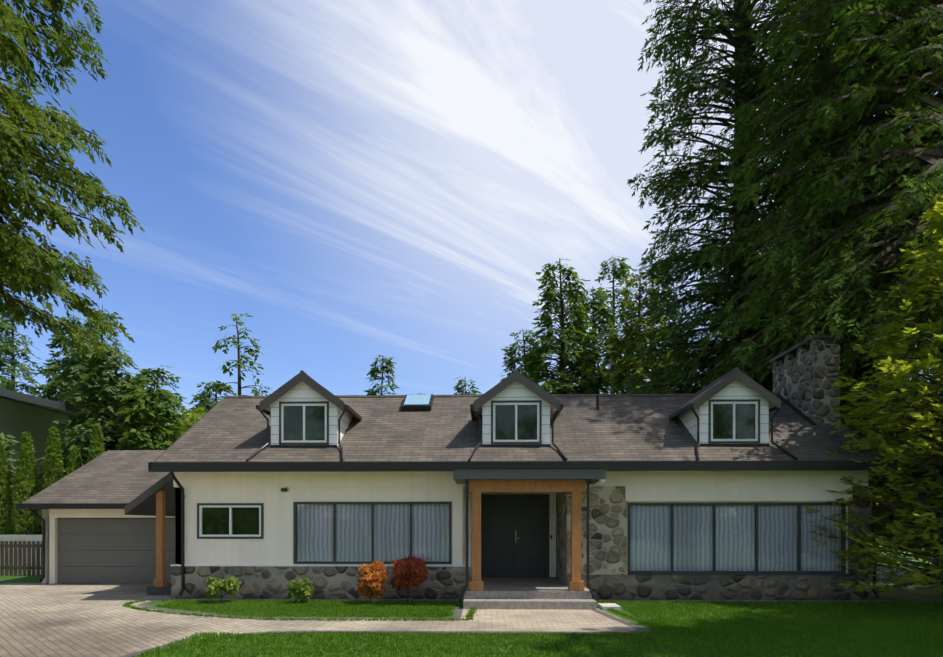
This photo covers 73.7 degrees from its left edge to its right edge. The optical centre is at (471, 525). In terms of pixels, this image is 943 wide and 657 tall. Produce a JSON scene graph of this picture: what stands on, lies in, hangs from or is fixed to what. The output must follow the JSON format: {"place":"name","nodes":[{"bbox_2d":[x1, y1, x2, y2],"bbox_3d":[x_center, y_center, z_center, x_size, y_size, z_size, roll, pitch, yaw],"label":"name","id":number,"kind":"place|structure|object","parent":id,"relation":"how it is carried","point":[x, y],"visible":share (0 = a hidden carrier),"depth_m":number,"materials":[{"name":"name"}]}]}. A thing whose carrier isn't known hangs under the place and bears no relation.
{"place":"outdoors","nodes":[
{"label":"outdoors","id":0,"kind":"place"},
{"bbox_2d":[16,334,897,609],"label":"house","id":1,"kind":"structure","parent":0,"point":[516,489],"depth_m":14.03,"materials":[{"name":"paint"}]},
{"bbox_2d":[0,0,938,423],"label":"sky","id":2,"kind":"structure","parent":0,"point":[362,181],"materials":[{"name":"blue"}]},
{"bbox_2d":[0,538,942,656],"bbox_3d":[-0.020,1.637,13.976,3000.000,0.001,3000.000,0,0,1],"label":"lawn ground","id":3,"kind":"structure","parent":0,"point":[908,594],"depth_m":11.45,"materials":[{"name":"green plant"}]},
{"bbox_2d":[0,541,41,575],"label":"picket fence","id":4,"kind":"object","parent":3,"relation":"on","point":[9,567],"visible":0.48,"depth_m":19.92,"materials":[{"name":"grey wood"}]},
{"bbox_2d":[0,535,41,570],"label":"neighbour retaining wall","id":5,"kind":"structure","parent":3,"relation":"on","point":[22,538],"depth_m":22.67,"materials":[{"name":"concrete"}]},
{"bbox_2d":[0,0,144,370],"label":"cedar","id":6,"kind":"object","parent":3,"relation":"on","point":[33,268],"visible":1,"depth_m":13.01,"materials":[{"name":"green plant"}]},
{"bbox_2d":[0,583,331,656],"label":"driveway pavers","id":7,"kind":"object","parent":3,"relation":"on","point":[67,620],"visible":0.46,"depth_m":10.49,"materials":[{"name":"grey stone"}]},
{"bbox_2d":[157,406,205,448],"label":"lime tree","id":8,"kind":"object","parent":3,"relation":"on","point":[194,417],"visible":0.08,"depth_m":30.52,"materials":[{"name":"green plant"}]},
{"bbox_2d":[203,575,240,602],"bbox_3d":[-5.231,1.333,13.204,0.792,0.609,0.625,0,0,-21],"label":"rhododendron shrub","id":9,"kind":"object","parent":3,"relation":"on","point":[228,586],"visible":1,"depth_m":13.12,"materials":[{"name":"green plant"}]},
{"bbox_2d":[196,313,271,409],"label":"tree","id":10,"kind":"object","parent":3,"relation":"on","point":[239,364],"visible":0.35,"depth_m":35.87,"materials":[{"name":"green plant"}]},
{"bbox_2d":[137,601,462,618],"bbox_3d":[-3.585,1.629,12.031,7.071,0.001,1.806,0,0,11],"label":"edging","id":11,"kind":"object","parent":3,"relation":"on","point":[458,613],"depth_m":11.52,"materials":[{"name":"grey concrete"}]},
{"bbox_2d":[287,578,315,601],"bbox_3d":[-3.546,1.364,13.223,0.566,0.547,0.724,0,0,30],"label":"rhododendron shrub","id":12,"kind":"object","parent":3,"relation":"on","point":[297,589],"visible":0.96,"depth_m":13.05,"materials":[{"name":"green plant"}]},
{"bbox_2d":[355,560,387,602],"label":"japanese maple","id":13,"kind":"object","parent":3,"relation":"on","point":[372,579],"visible":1,"depth_m":12.97,"materials":[{"name":"orange plant"}]},
{"bbox_2d":[363,355,399,394],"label":"tree","id":14,"kind":"object","parent":3,"relation":"on","point":[382,370],"visible":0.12,"depth_m":43.57,"materials":[{"name":"green plant"}]},
{"bbox_2d":[119,609,645,656],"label":"driveway border","id":15,"kind":"object","parent":3,"relation":"on","point":[639,628],"visible":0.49,"depth_m":9.67,"materials":[{"name":"grey concrete"}]},
{"bbox_2d":[390,556,428,601],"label":"japanese maple","id":16,"kind":"object","parent":3,"relation":"on","point":[410,572],"visible":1,"depth_m":13.04,"materials":[{"name":"red plant"}]},
{"bbox_2d":[453,377,482,394],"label":"tree","id":17,"kind":"object","parent":3,"relation":"on","point":[458,388],"visible":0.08,"depth_m":44.68,"materials":[{"name":"green plant"}]},
{"bbox_2d":[318,608,639,633],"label":"walkway pavers","id":18,"kind":"object","parent":3,"relation":"on","point":[535,620],"visible":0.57,"depth_m":10.49,"materials":[{"name":"beige stone"}]},
{"bbox_2d":[156,598,897,602],"bbox_3d":[1.148,1.631,13.672,16.050,0.001,0.550,0,0,1],"label":"gravel strip","id":19,"kind":"object","parent":3,"relation":"on","point":[598,600],"visible":0.3,"depth_m":13.69,"materials":[{"name":"grey gravel"}]},
{"bbox_2d":[500,330,556,390],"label":"conifer","id":20,"kind":"object","parent":3,"relation":"on","point":[511,362],"visible":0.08,"depth_m":37.33,"materials":[{"name":"green plant"}]},
{"bbox_2d":[122,599,942,656],"bbox_3d":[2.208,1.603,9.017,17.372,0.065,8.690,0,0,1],"label":"lawn grass tufts","id":21,"kind":"object","parent":3,"relation":"on","point":[814,628],"visible":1,"depth_m":9.18,"materials":[{"name":"green plant"}]},
{"bbox_2d":[517,258,612,393],"bbox_3d":[4.747,-5.955,30.560,7.571,15.218,5.530,0,0,1],"label":"conifer","id":22,"kind":"object","parent":3,"relation":"on","point":[590,382],"visible":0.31,"depth_m":31.18,"materials":[{"name":"green plant"}]},
{"bbox_2d":[529,285,603,392],"bbox_3d":[5.585,-6.604,37.368,8.224,16.524,5.629,0,0,1],"label":"tree","id":23,"kind":"object","parent":3,"relation":"on","point":[552,370],"visible":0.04,"depth_m":37.98,"materials":[{"name":"green plant"}]},
{"bbox_2d":[557,287,633,393],"bbox_3d":[6.252,-5.448,31.869,7.154,14.231,4.634,0,0,1],"label":"tree","id":24,"kind":"object","parent":3,"relation":"on","point":[603,311],"visible":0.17,"depth_m":32.30,"materials":[{"name":"green plant"}]},
{"bbox_2d":[574,255,649,393],"bbox_3d":[9.078,-7.550,38.308,8.497,18.627,5.816,0,0,1],"label":"conifer","id":25,"kind":"object","parent":3,"relation":"on","point":[620,272],"visible":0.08,"depth_m":38.88,"materials":[{"name":"green plant"}]},
{"bbox_2d":[602,274,678,393],"bbox_3d":[7.994,-5.254,29.620,6.581,13.819,5.076,0,0,1],"label":"tree","id":26,"kind":"object","parent":3,"relation":"on","point":[626,365],"visible":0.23,"depth_m":30.00,"materials":[{"name":"green plant"}]},
{"bbox_2d":[619,253,698,393],"bbox_3d":[9.785,-6.360,32.339,7.426,16.046,5.036,0,0,1],"label":"conifer","id":27,"kind":"object","parent":3,"relation":"on","point":[636,300],"visible":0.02,"depth_m":33.15,"materials":[{"name":"green plant"}]},
{"bbox_2d":[677,215,767,389],"bbox_3d":[12.945,-7.321,31.222,7.802,18.085,5.343,0,0,1],"label":"conifer","id":28,"kind":"object","parent":3,"relation":"on","point":[724,236],"visible":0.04,"depth_m":32.26,"materials":[{"name":"green plant"}]},
{"bbox_2d":[623,0,888,402],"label":"fir","id":29,"kind":"object","parent":3,"relation":"on","point":[741,37],"visible":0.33,"depth_m":23.66,"materials":[{"name":"green plant"}]},
{"bbox_2d":[683,0,942,580],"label":"hemlock","id":30,"kind":"object","parent":3,"relation":"on","point":[873,196],"visible":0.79,"depth_m":16.95,"materials":[{"name":"green plant"}]},
{"bbox_2d":[804,186,942,595],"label":"tree","id":31,"kind":"object","parent":3,"relation":"on","point":[915,416],"visible":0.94,"depth_m":12.90,"materials":[{"name":"green plant"}]},
{"bbox_2d":[840,363,942,485],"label":"tree","id":32,"kind":"object","parent":3,"relation":"on","point":[848,403],"depth_m":17.91,"materials":[{"name":"green plant"}]},
{"bbox_2d":[868,435,942,560],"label":"tree","id":33,"kind":"object","parent":3,"relation":"on","point":[916,475],"visible":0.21,"depth_m":14.85,"materials":[{"name":"green plant"}]},
{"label":"raised ground","id":34,"kind":"structure","parent":0,"visible":0},
{"bbox_2d":[0,443,15,534],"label":"arborvitae hedge","id":35,"kind":"object","parent":34,"relation":"on","point":[7,490],"visible":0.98,"depth_m":23.41,"materials":[{"name":"green plant"}]},
{"bbox_2d":[0,318,30,392],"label":"tree","id":36,"kind":"object","parent":34,"relation":"on","point":[4,383],"visible":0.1,"depth_m":43.48,"materials":[{"name":"green plant"}]},
{"bbox_2d":[0,432,31,534],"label":"cedar","id":37,"kind":"object","parent":34,"relation":"on","point":[6,442],"visible":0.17,"depth_m":26.11,"materials":[{"name":"green plant"}]},
{"bbox_2d":[0,307,41,395],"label":"tree","id":38,"kind":"object","parent":34,"relation":"on","point":[11,362],"visible":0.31,"depth_m":49.12,"materials":[{"name":"green plant"}]},
{"bbox_2d":[9,431,40,534],"bbox_3d":[-16.656,-1.585,23.552,1.086,3.928,1.118,0,0,-37],"label":"arborvitae hedge","id":39,"kind":"object","parent":34,"relation":"on","point":[26,463],"visible":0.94,"depth_m":23.41,"materials":[{"name":"green plant"}]},
{"bbox_2d":[36,426,65,529],"bbox_3d":[-15.727,-1.702,23.694,1.129,4.142,1.160,0,0,1],"label":"arborvitae hedge","id":40,"kind":"object","parent":34,"relation":"on","point":[53,451],"visible":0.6,"depth_m":23.56,"materials":[{"name":"green plant"}]},
{"bbox_2d":[0,388,108,531],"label":"neighbour house","id":41,"kind":"structure","parent":34,"relation":"on","point":[35,416],"depth_m":30.03,"materials":[{"name":"green"}]},
{"bbox_2d":[28,313,95,404],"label":"tree","id":42,"kind":"object","parent":34,"relation":"on","point":[47,373],"visible":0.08,"depth_m":46.66,"materials":[{"name":"green plant"}]},
{"bbox_2d":[65,445,82,475],"bbox_3d":[-14.826,-1.337,23.500,1.122,3.410,1.116,0,0,1],"label":"arborvitae hedge","id":43,"kind":"object","parent":34,"relation":"on","point":[74,463],"visible":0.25,"depth_m":23.40,"materials":[{"name":"green plant"}]},
{"bbox_2d":[46,326,110,408],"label":"tree","id":44,"kind":"object","parent":34,"relation":"on","point":[67,378],"visible":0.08,"depth_m":43.39,"materials":[{"name":"green plant"}]},
{"bbox_2d":[18,344,163,534],"bbox_3d":[-15.822,-3.239,26.343,6.694,9.058,4.909,0,0,1],"label":"tree","id":45,"kind":"object","parent":34,"relation":"on","point":[96,397],"visible":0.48,"depth_m":26.50,"materials":[{"name":"green plant"}]},
{"bbox_2d":[86,424,105,462],"bbox_3d":[-13.926,-1.730,23.344,1.095,4.194,1.174,0,0,1],"label":"arborvitae hedge","id":46,"kind":"object","parent":34,"relation":"on","point":[97,444],"visible":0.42,"depth_m":23.24,"materials":[{"name":"green plant"}]},
{"bbox_2d":[75,305,128,393],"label":"tree","id":47,"kind":"object","parent":34,"relation":"on","point":[88,324],"depth_m":52.34,"materials":[{"name":"green plant"}]},
{"bbox_2d":[67,377,147,462],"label":"tree","id":48,"kind":"object","parent":34,"relation":"on","point":[120,382],"visible":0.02,"depth_m":29.25,"materials":[{"name":"green plant"}]},
{"bbox_2d":[104,383,189,449],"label":"tree","id":49,"kind":"object","parent":34,"relation":"on","point":[138,407],"visible":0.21,"depth_m":25.96,"materials":[{"name":"green plant"}]},
{"bbox_2d":[107,365,190,444],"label":"tree","id":50,"kind":"object","parent":34,"relation":"on","point":[153,373],"depth_m":32.11,"materials":[{"name":"green plant"}]},
{"bbox_2d":[189,380,236,413],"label":"tree","id":51,"kind":"object","parent":34,"relation":"on","point":[202,396],"visible":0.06,"depth_m":40.56,"materials":[{"name":"green plant"}]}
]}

